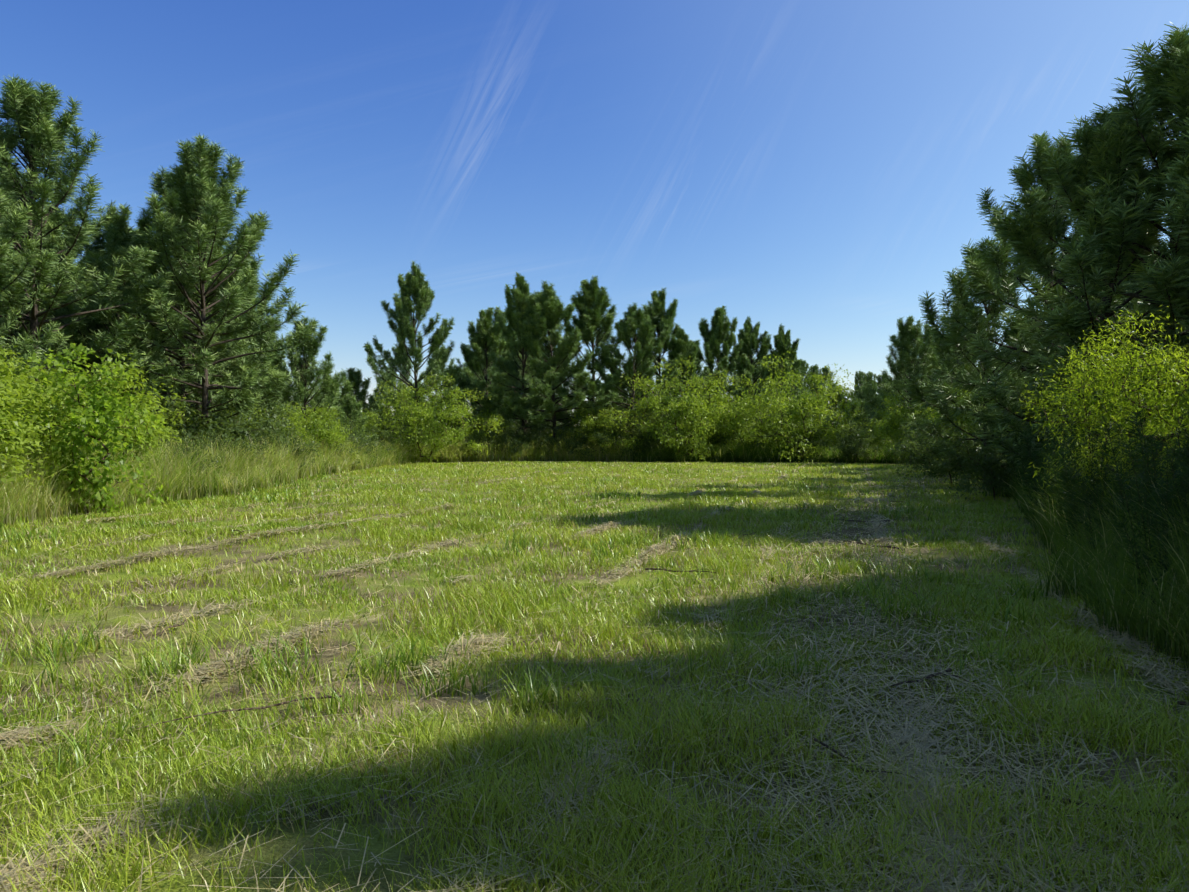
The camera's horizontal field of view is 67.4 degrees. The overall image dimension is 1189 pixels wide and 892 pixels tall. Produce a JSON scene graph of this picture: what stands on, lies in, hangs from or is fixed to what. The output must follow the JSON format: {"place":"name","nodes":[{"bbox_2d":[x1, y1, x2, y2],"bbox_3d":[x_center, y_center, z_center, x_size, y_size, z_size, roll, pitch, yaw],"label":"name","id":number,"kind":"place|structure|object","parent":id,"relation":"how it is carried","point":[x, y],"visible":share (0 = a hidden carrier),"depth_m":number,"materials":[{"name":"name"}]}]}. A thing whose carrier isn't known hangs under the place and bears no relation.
{"place":"outdoors","nodes":[
{"label":"outdoors","id":0,"kind":"place"},
{"bbox_2d":[0,440,1188,891],"bbox_3d":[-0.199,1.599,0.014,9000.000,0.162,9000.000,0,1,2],"label":"ground","id":1,"kind":"structure","parent":0,"point":[282,844],"depth_m":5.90,"materials":[{"name":"green plant"}]},
{"bbox_2d":[0,379,49,483],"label":"shrub","id":2,"kind":"object","parent":1,"relation":"on","point":[15,392],"visible":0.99,"depth_m":14.87,"materials":[{"name":"green plant"}]},
{"bbox_2d":[0,143,60,383],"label":"pine","id":3,"kind":"object","parent":1,"relation":"on","point":[16,221],"visible":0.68,"depth_m":21.09,"materials":[{"name":"green plant"}]},
{"bbox_2d":[0,336,60,479],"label":"shrub","id":4,"kind":"object","parent":1,"relation":"on","point":[13,432],"visible":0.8,"depth_m":15.85,"materials":[{"name":"green plant"}]},
{"bbox_2d":[0,170,93,374],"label":"pine","id":5,"kind":"object","parent":1,"relation":"on","point":[16,251],"visible":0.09,"depth_m":33.19,"materials":[{"name":"green plant"}]},
{"bbox_2d":[4,204,94,359],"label":"pine","id":6,"kind":"object","parent":1,"relation":"on","point":[73,260],"visible":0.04,"depth_m":38.62,"materials":[{"name":"green plant"}]},
{"bbox_2d":[0,380,133,497],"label":"shrub","id":7,"kind":"object","parent":1,"relation":"on","point":[50,440],"visible":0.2,"depth_m":17.93,"materials":[{"name":"green plant"}]},
{"bbox_2d":[0,365,140,477],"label":"shrub","id":8,"kind":"object","parent":1,"relation":"on","point":[44,405],"visible":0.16,"depth_m":18.00,"materials":[{"name":"green plant"}]},
{"bbox_2d":[0,342,168,515],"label":"gum shrub","id":9,"kind":"object","parent":1,"relation":"on","point":[99,421],"visible":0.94,"depth_m":17.57,"materials":[{"name":"green plant"}]},
{"bbox_2d":[0,74,173,386],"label":"pine","id":10,"kind":"object","parent":1,"relation":"on","point":[35,130],"visible":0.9,"depth_m":24.04,"materials":[{"name":"green plant"}]},
{"bbox_2d":[0,348,185,464],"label":"shrub","id":11,"kind":"object","parent":1,"relation":"on","point":[142,402],"visible":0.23,"depth_m":21.81,"materials":[{"name":"green plant"}]},
{"bbox_2d":[41,244,195,416],"bbox_3d":[-17.813,-3.112,33.327,5.940,9.014,5.938,0,1,24],"label":"pine","id":12,"kind":"object","parent":1,"relation":"on","point":[95,325],"visible":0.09,"depth_m":32.72,"materials":[{"name":"green plant"}]},
{"bbox_2d":[38,200,199,425],"bbox_3d":[-16.515,-3.532,30.246,5.496,9.786,4.755,0,1,6],"label":"pine","id":13,"kind":"object","parent":1,"relation":"on","point":[115,234],"visible":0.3,"depth_m":29.90,"materials":[{"name":"green plant"}]},
{"bbox_2d":[107,390,203,456],"bbox_3d":[-14.038,-0.214,26.531,4.563,3.202,4.977,0,1,-1],"label":"shrub","id":14,"kind":"object","parent":1,"relation":"on","point":[174,416],"visible":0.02,"depth_m":27.50,"materials":[{"name":"green plant"}]},
{"bbox_2d":[59,165,279,441],"bbox_3d":[-14.251,-4.072,29.772,6.478,10.875,7.261,-1,1,-36],"label":"pine","id":15,"kind":"object","parent":1,"relation":"on","point":[160,183],"visible":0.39,"depth_m":29.14,"materials":[{"name":"green plant"}]},
{"bbox_2d":[155,430,222,476],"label":"shrub","id":16,"kind":"object","parent":1,"relation":"on","point":[187,449],"visible":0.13,"depth_m":24.34,"materials":[{"name":"green plant"}]},
{"bbox_2d":[138,393,251,457],"bbox_3d":[-13.160,-0.107,27.181,4.203,3.044,5.391,1,1,37],"label":"shrub","id":17,"kind":"object","parent":1,"relation":"on","point":[199,429],"visible":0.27,"depth_m":27.40,"materials":[{"name":"green plant"}]},
{"bbox_2d":[79,133,318,443],"bbox_3d":[-11.954,-4.266,28.418,6.197,11.319,6.946,0,1,1],"label":"pine","id":18,"kind":"object","parent":1,"relation":"on","point":[211,217],"visible":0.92,"depth_m":27.86,"materials":[{"name":"green plant"}]},
{"bbox_2d":[113,202,295,417],"bbox_3d":[-14.208,-4.149,32.989,7.203,11.040,6.232,1,1,37],"label":"pine","id":19,"kind":"object","parent":1,"relation":"on","point":[247,401],"visible":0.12,"depth_m":32.54,"materials":[{"name":"green plant"}]},
{"bbox_2d":[154,388,289,463],"bbox_3d":[-13.050,-0.362,30.159,4.763,3.442,6.111,-1,1,-39],"label":"shrub","id":20,"kind":"object","parent":1,"relation":"on","point":[243,433],"visible":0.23,"depth_m":30.32,"materials":[{"name":"green plant"}]},
{"bbox_2d":[182,424,268,472],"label":"shrub","id":21,"kind":"object","parent":1,"relation":"on","point":[242,446],"visible":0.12,"depth_m":28.09,"materials":[{"name":"green plant"}]},
{"bbox_2d":[164,243,294,419],"bbox_3d":[-16.019,-3.964,39.204,5.604,10.554,6.477,0,1,-27],"label":"pine","id":22,"kind":"object","parent":1,"relation":"on","point":[255,266],"visible":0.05,"depth_m":38.79,"materials":[{"name":"green plant"}]},
{"bbox_2d":[222,409,292,457],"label":"shrub","id":23,"kind":"object","parent":1,"relation":"on","point":[261,427],"visible":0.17,"depth_m":32.51,"materials":[{"name":"green plant"}]},
{"bbox_2d":[215,393,306,443],"bbox_3d":[-13.540,-0.365,34.637,4.172,3.348,5.352,0,1,7],"label":"shrub","id":24,"kind":"object","parent":1,"relation":"on","point":[275,410],"visible":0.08,"depth_m":34.18,"materials":[{"name":"green plant"}]},
{"bbox_2d":[249,399,321,449],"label":"shrub","id":25,"kind":"object","parent":1,"relation":"on","point":[288,415],"visible":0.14,"depth_m":35.00,"materials":[{"name":"green plant"}]},
{"bbox_2d":[262,425,321,470],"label":"shrub","id":26,"kind":"object","parent":1,"relation":"on","point":[306,444],"visible":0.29,"depth_m":33.08,"materials":[{"name":"green plant"}]},
{"bbox_2d":[256,315,347,428],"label":"pine","id":27,"kind":"object","parent":1,"relation":"on","point":[321,374],"visible":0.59,"depth_m":40.17,"materials":[{"name":"green plant"}]},
{"bbox_2d":[251,401,355,450],"bbox_3d":[-12.266,-0.325,37.103,4.080,3.076,4.450,0,1,24],"label":"shrub","id":28,"kind":"object","parent":1,"relation":"on","point":[326,433],"visible":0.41,"depth_m":37.02,"materials":[{"name":"green plant"}]},
{"bbox_2d":[279,356,328,416],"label":"pine","id":29,"kind":"object","parent":1,"relation":"on","point":[295,400],"visible":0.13,"depth_m":45.52,"materials":[{"name":"green plant"}]},
{"bbox_2d":[312,371,364,423],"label":"pine","id":30,"kind":"object","parent":1,"relation":"on","point":[345,390],"visible":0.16,"depth_m":48.91,"materials":[{"name":"green plant"}]},
{"bbox_2d":[331,418,381,457],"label":"shrub","id":31,"kind":"object","parent":1,"relation":"on","point":[352,439],"visible":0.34,"depth_m":42.66,"materials":[{"name":"green plant"}]},
{"bbox_2d":[336,393,378,441],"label":"pine","id":32,"kind":"object","parent":1,"relation":"on","point":[351,408],"visible":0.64,"depth_m":45.17,"materials":[{"name":"green plant"}]},
{"bbox_2d":[335,367,388,423],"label":"pine","id":33,"kind":"object","parent":1,"relation":"on","point":[353,375],"visible":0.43,"depth_m":54.46,"materials":[{"name":"green plant"}]},
{"bbox_2d":[364,371,408,419],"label":"pine","id":34,"kind":"object","parent":1,"relation":"on","point":[393,379],"visible":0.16,"depth_m":85.73,"materials":[{"name":"green plant"}]},
{"bbox_2d":[369,346,429,420],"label":"pine","id":35,"kind":"object","parent":1,"relation":"on","point":[406,375],"visible":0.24,"depth_m":91.58,"materials":[{"name":"green plant"}]},
{"bbox_2d":[363,260,472,428],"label":"pine","id":36,"kind":"object","parent":1,"relation":"on","point":[414,284],"visible":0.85,"depth_m":54.68,"materials":[{"name":"green plant"}]},
{"bbox_2d":[419,344,456,431],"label":"pine","id":37,"kind":"object","parent":1,"relation":"on","point":[431,360],"visible":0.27,"depth_m":79.15,"materials":[{"name":"green plant"}]},
{"bbox_2d":[374,371,503,462],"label":"shrub","id":38,"kind":"object","parent":1,"relation":"on","point":[423,415],"visible":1,"depth_m":49.77,"materials":[{"name":"green plant"}]},
{"bbox_2d":[446,307,530,432],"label":"pine","id":39,"kind":"object","parent":1,"relation":"on","point":[484,340],"visible":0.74,"depth_m":59.63,"materials":[{"name":"green plant"}]},
{"bbox_2d":[462,409,519,444],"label":"shrub","id":40,"kind":"object","parent":1,"relation":"on","point":[472,434],"visible":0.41,"depth_m":54.94,"materials":[{"name":"green plant"}]},
{"bbox_2d":[460,306,536,409],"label":"pine","id":41,"kind":"object","parent":1,"relation":"on","point":[497,312],"visible":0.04,"depth_m":72.66,"materials":[{"name":"green plant"}]},
{"bbox_2d":[474,412,542,449],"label":"shrub","id":42,"kind":"object","parent":1,"relation":"on","point":[535,430],"visible":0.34,"depth_m":54.79,"materials":[{"name":"green plant"}]},
{"bbox_2d":[491,425,538,456],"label":"shrub","id":43,"kind":"object","parent":1,"relation":"on","point":[499,443],"visible":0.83,"depth_m":53.73,"materials":[{"name":"green plant"}]},
{"bbox_2d":[473,273,568,436],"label":"pine","id":44,"kind":"object","parent":1,"relation":"on","point":[520,292],"visible":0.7,"depth_m":56.31,"materials":[{"name":"green plant"}]},
{"bbox_2d":[485,320,558,429],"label":"pine","id":45,"kind":"object","parent":1,"relation":"on","point":[519,362],"visible":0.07,"depth_m":63.10,"materials":[{"name":"green plant"}]},
{"bbox_2d":[525,421,571,453],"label":"shrub","id":46,"kind":"object","parent":1,"relation":"on","point":[540,435],"visible":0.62,"depth_m":54.64,"materials":[{"name":"green plant"}]},
{"bbox_2d":[496,280,621,440],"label":"pine","id":47,"kind":"object","parent":1,"relation":"on","point":[549,312],"visible":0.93,"depth_m":55.20,"materials":[{"name":"green plant"}]},
{"bbox_2d":[550,426,595,457],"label":"shrub","id":48,"kind":"object","parent":1,"relation":"on","point":[576,442],"visible":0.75,"depth_m":54.21,"materials":[{"name":"green plant"}]},
{"bbox_2d":[528,275,649,427],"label":"pine","id":49,"kind":"object","parent":1,"relation":"on","point":[590,302],"visible":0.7,"depth_m":58.20,"materials":[{"name":"green plant"}]},
{"bbox_2d":[0,463,1188,891],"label":"straw","id":50,"kind":"object","parent":1,"relation":"on","point":[12,871],"visible":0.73,"depth_m":4.41,"materials":[{"name":"beige plant"}]},
{"bbox_2d":[0,427,1188,675],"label":"tall grass","id":51,"kind":"structure","parent":1,"relation":"on","point":[1120,599],"depth_m":17.50,"materials":[{"name":"green plant"}]},
{"bbox_2d":[560,405,642,449],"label":"shrub","id":52,"kind":"object","parent":1,"relation":"on","point":[588,419],"visible":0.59,"depth_m":54.90,"materials":[{"name":"green plant"}]},
{"bbox_2d":[575,419,628,457],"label":"shrub","id":53,"kind":"object","parent":1,"relation":"on","point":[607,432],"visible":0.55,"depth_m":54.33,"materials":[{"name":"green plant"}]},
{"bbox_2d":[575,302,680,438],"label":"pine","id":54,"kind":"object","parent":1,"relation":"on","point":[634,325],"visible":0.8,"depth_m":55.91,"materials":[{"name":"green plant"}]},
{"bbox_2d":[612,412,677,456],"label":"shrub","id":55,"kind":"object","parent":1,"relation":"on","point":[649,435],"visible":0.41,"depth_m":54.30,"materials":[{"name":"green plant"}]},
{"bbox_2d":[612,287,704,429],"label":"pine","id":56,"kind":"object","parent":1,"relation":"on","point":[659,315],"visible":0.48,"depth_m":60.16,"materials":[{"name":"green plant"}]},
{"bbox_2d":[136,501,1188,819],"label":"fallen sticks","id":57,"kind":"object","parent":1,"relation":"on","point":[814,739],"visible":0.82,"depth_m":5.27,"materials":[{"name":"brown wood"}]},
{"bbox_2d":[598,355,738,461],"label":"shrub","id":58,"kind":"object","parent":1,"relation":"on","point":[690,407],"visible":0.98,"depth_m":52.61,"materials":[{"name":"green plant"}]},
{"bbox_2d":[647,326,720,433],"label":"pine","id":59,"kind":"object","parent":1,"relation":"on","point":[683,345],"visible":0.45,"depth_m":59.17,"materials":[{"name":"green plant"}]},
{"bbox_2d":[673,305,759,427],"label":"pine","id":60,"kind":"object","parent":1,"relation":"on","point":[716,336],"visible":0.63,"depth_m":61.16,"materials":[{"name":"green plant"}]},
{"bbox_2d":[696,390,777,449],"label":"shrub","id":61,"kind":"object","parent":1,"relation":"on","point":[732,427],"visible":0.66,"depth_m":54.22,"materials":[{"name":"green plant"}]},
{"bbox_2d":[724,316,790,427],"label":"pine","id":62,"kind":"object","parent":1,"relation":"on","point":[748,334],"visible":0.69,"depth_m":62.38,"materials":[{"name":"green plant"}]},
{"bbox_2d":[700,351,861,462],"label":"shrub","id":63,"kind":"object","parent":1,"relation":"on","point":[809,406],"visible":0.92,"depth_m":52.88,"materials":[{"name":"green plant"}]},
{"bbox_2d":[762,323,810,420],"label":"pine","id":64,"kind":"object","parent":1,"relation":"on","point":[782,342],"visible":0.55,"depth_m":63.40,"materials":[{"name":"green plant"}]},
{"bbox_2d":[757,414,827,449],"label":"shrub","id":65,"kind":"object","parent":1,"relation":"on","point":[794,421],"visible":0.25,"depth_m":54.11,"materials":[{"name":"green plant"}]},
{"bbox_2d":[768,420,838,452],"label":"shrub","id":66,"kind":"object","parent":1,"relation":"on","point":[818,442],"visible":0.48,"depth_m":53.12,"materials":[{"name":"green plant"}]},
{"bbox_2d":[806,379,861,439],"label":"shrub","id":67,"kind":"object","parent":1,"relation":"on","point":[842,397],"visible":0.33,"depth_m":64.29,"materials":[{"name":"green plant"}]},
{"bbox_2d":[833,424,887,462],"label":"shrub","id":68,"kind":"object","parent":1,"relation":"on","point":[850,448],"visible":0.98,"depth_m":50.33,"materials":[{"name":"green plant"}]},
{"bbox_2d":[854,418,901,448],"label":"shrub","id":69,"kind":"object","parent":1,"relation":"on","point":[874,438],"visible":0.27,"depth_m":53.08,"materials":[{"name":"green plant"}]},
{"bbox_2d":[862,315,959,463],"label":"pine","id":70,"kind":"object","parent":1,"relation":"on","point":[907,344],"visible":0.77,"depth_m":49.05,"materials":[{"name":"green plant"}]},
{"bbox_2d":[867,390,963,456],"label":"shrub","id":71,"kind":"object","parent":1,"relation":"on","point":[898,416],"visible":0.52,"depth_m":46.16,"materials":[{"name":"green plant"}]},
{"bbox_2d":[888,415,951,474],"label":"shrub","id":72,"kind":"object","parent":1,"relation":"on","point":[914,460],"visible":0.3,"depth_m":35.45,"materials":[{"name":"green plant"}]},
{"bbox_2d":[909,323,963,415],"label":"pine","id":73,"kind":"object","parent":1,"relation":"on","point":[925,335],"visible":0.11,"depth_m":59.71,"materials":[{"name":"green plant"}]},
{"bbox_2d":[895,418,983,484],"bbox_3d":[11.361,0.244,28.932,3.232,2.331,2.520,0,1,26],"label":"shrub","id":74,"kind":"object","parent":1,"relation":"on","point":[929,452],"visible":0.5,"depth_m":28.58,"materials":[{"name":"green plant"}]},
{"bbox_2d":[913,300,995,412],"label":"pine","id":75,"kind":"object","parent":1,"relation":"on","point":[937,373],"visible":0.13,"depth_m":53.98,"materials":[{"name":"green plant"}]},
{"bbox_2d":[931,420,1023,499],"bbox_3d":[9.621,0.397,22.131,2.909,2.098,2.268,0,1,-35],"label":"shrub","id":76,"kind":"object","parent":1,"relation":"on","point":[994,460],"visible":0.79,"depth_m":22.07,"materials":[{"name":"green plant"}]},
{"bbox_2d":[892,236,1063,472],"bbox_3d":[11.669,-2.478,27.223,4.861,7.955,5.671,0,1,33],"label":"pine","id":77,"kind":"object","parent":1,"relation":"on","point":[931,393],"visible":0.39,"depth_m":27.54,"materials":[{"name":"green plant"}]},
{"bbox_2d":[918,389,1038,477],"bbox_3d":[14.192,-0.466,32.456,4.085,3.622,4.455,0,1,-23],"label":"shrub","id":78,"kind":"object","parent":1,"relation":"on","point":[967,420],"visible":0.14,"depth_m":32.88,"materials":[{"name":"green plant"}]},
{"bbox_2d":[1004,415,1062,513],"bbox_3d":[8.286,0.397,16.886,0.980,1.992,0.692,0,1,-17],"label":"fennel","id":79,"kind":"object","parent":1,"relation":"on","point":[1022,458],"visible":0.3,"depth_m":16.85,"materials":[{"name":"green plant"}]},
{"bbox_2d":[1016,424,1057,512],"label":"grass","id":80,"kind":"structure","parent":1,"relation":"on","point":[1030,455],"depth_m":15.17,"materials":[{"name":"green plant"}]},
{"bbox_2d":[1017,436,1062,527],"bbox_3d":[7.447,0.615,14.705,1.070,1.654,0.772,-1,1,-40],"label":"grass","id":81,"kind":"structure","parent":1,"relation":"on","point":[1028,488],"depth_m":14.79,"materials":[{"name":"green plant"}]},
{"bbox_2d":[928,130,1163,441],"bbox_3d":[12.134,-3.486,23.888,5.739,9.968,5.736,0,1,29],"label":"pine","id":82,"kind":"object","parent":1,"relation":"on","point":[1025,178],"visible":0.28,"depth_m":23.73,"materials":[{"name":"green plant"}]},
{"bbox_2d":[1037,437,1084,531],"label":"grass","id":83,"kind":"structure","parent":1,"relation":"on","point":[1046,457],"depth_m":11.97,"materials":[{"name":"green plant"}]},
{"bbox_2d":[959,91,1188,467],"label":"pine","id":84,"kind":"object","parent":1,"relation":"on","point":[1113,226],"visible":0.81,"depth_m":17.75,"materials":[{"name":"green plant"}]},
{"bbox_2d":[1053,427,1106,550],"bbox_3d":[5.509,0.635,10.144,0.587,1.692,0.832,0,1,-16],"label":"fennel","id":85,"kind":"object","parent":1,"relation":"on","point":[1076,490],"visible":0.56,"depth_m":10.10,"materials":[{"name":"green plant"}]},
{"bbox_2d":[982,21,1188,446],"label":"pine","id":86,"kind":"object","parent":1,"relation":"on","point":[1169,85],"visible":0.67,"depth_m":17.28,"materials":[{"name":"green plant"}]},
{"bbox_2d":[1053,418,1119,543],"bbox_3d":[5.972,0.540,11.049,0.726,1.861,0.952,0,1,4],"label":"fennel","id":87,"kind":"object","parent":1,"relation":"on","point":[1074,444],"visible":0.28,"depth_m":10.87,"materials":[{"name":"green plant"}]},
{"bbox_2d":[1064,422,1117,526],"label":"grass","id":88,"kind":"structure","parent":1,"relation":"on","point":[1100,457],"depth_m":10.90,"materials":[{"name":"green plant"}]},
{"bbox_2d":[1054,448,1133,554],"bbox_3d":[5.623,0.749,10.035,0.684,1.466,0.949,0,1,-13],"label":"fennel","id":89,"kind":"object","parent":1,"relation":"on","point":[1101,509],"visible":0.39,"depth_m":10.00,"materials":[{"name":"green plant"}]},
{"bbox_2d":[1017,305,1188,499],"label":"willow shrub","id":90,"kind":"object","parent":1,"relation":"on","point":[1134,393],"visible":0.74,"depth_m":11.22,"materials":[{"name":"green plant"}]},
{"bbox_2d":[1064,263,1186,371],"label":"pine","id":91,"kind":"object","parent":1,"relation":"on","point":[1131,291],"visible":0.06,"depth_m":32.30,"materials":[{"name":"green plant"}]},
{"bbox_2d":[1075,376,1188,462],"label":"shrub","id":92,"kind":"object","parent":1,"relation":"on","point":[1107,410],"visible":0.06,"depth_m":16.41,"materials":[{"name":"green plant"}]},
{"bbox_2d":[1095,417,1187,559],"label":"fennel","id":93,"kind":"object","parent":1,"relation":"on","point":[1113,452],"visible":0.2,"depth_m":8.99,"materials":[{"name":"green plant"}]},
{"bbox_2d":[1107,437,1182,623],"bbox_3d":[4.378,0.716,7.088,0.558,1.606,0.790,0,1,29],"label":"fennel","id":94,"kind":"object","parent":1,"relation":"on","point":[1148,524],"visible":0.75,"depth_m":7.11,"materials":[{"name":"green plant"}]},
{"bbox_2d":[1106,408,1188,523],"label":"fennel","id":95,"kind":"object","parent":1,"relation":"on","point":[1174,453],"visible":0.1,"depth_m":10.20,"materials":[{"name":"green plant"}]},
{"bbox_2d":[1123,406,1188,581],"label":"fennel","id":96,"kind":"object","parent":1,"relation":"on","point":[1142,452],"visible":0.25,"depth_m":8.01,"materials":[{"name":"green plant"}]},
{"bbox_2d":[1127,405,1188,558],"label":"fennel","id":97,"kind":"object","parent":1,"relation":"on","point":[1145,446],"visible":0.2,"depth_m":8.11,"materials":[{"name":"green plant"}]},
{"bbox_2d":[1128,188,1188,347],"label":"pine","id":98,"kind":"object","parent":1,"relation":"on","point":[1149,336],"visible":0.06,"depth_m":32.37,"materials":[{"name":"green plant"}]},
{"bbox_2d":[1141,154,1188,413],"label":"pine","id":99,"kind":"object","parent":1,"relation":"on","point":[1182,339],"visible":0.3,"depth_m":16.98,"materials":[{"name":"green plant"}]},
{"bbox_2d":[1151,430,1188,559],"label":"grass","id":100,"kind":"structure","parent":1,"relation":"on","point":[1172,466],"depth_m":7.60,"materials":[{"name":"green plant"}]},
{"bbox_2d":[0,0,1188,432],"label":"sky","id":101,"kind":"structure","parent":0,"point":[815,168],"materials":[{"name":"blue"}]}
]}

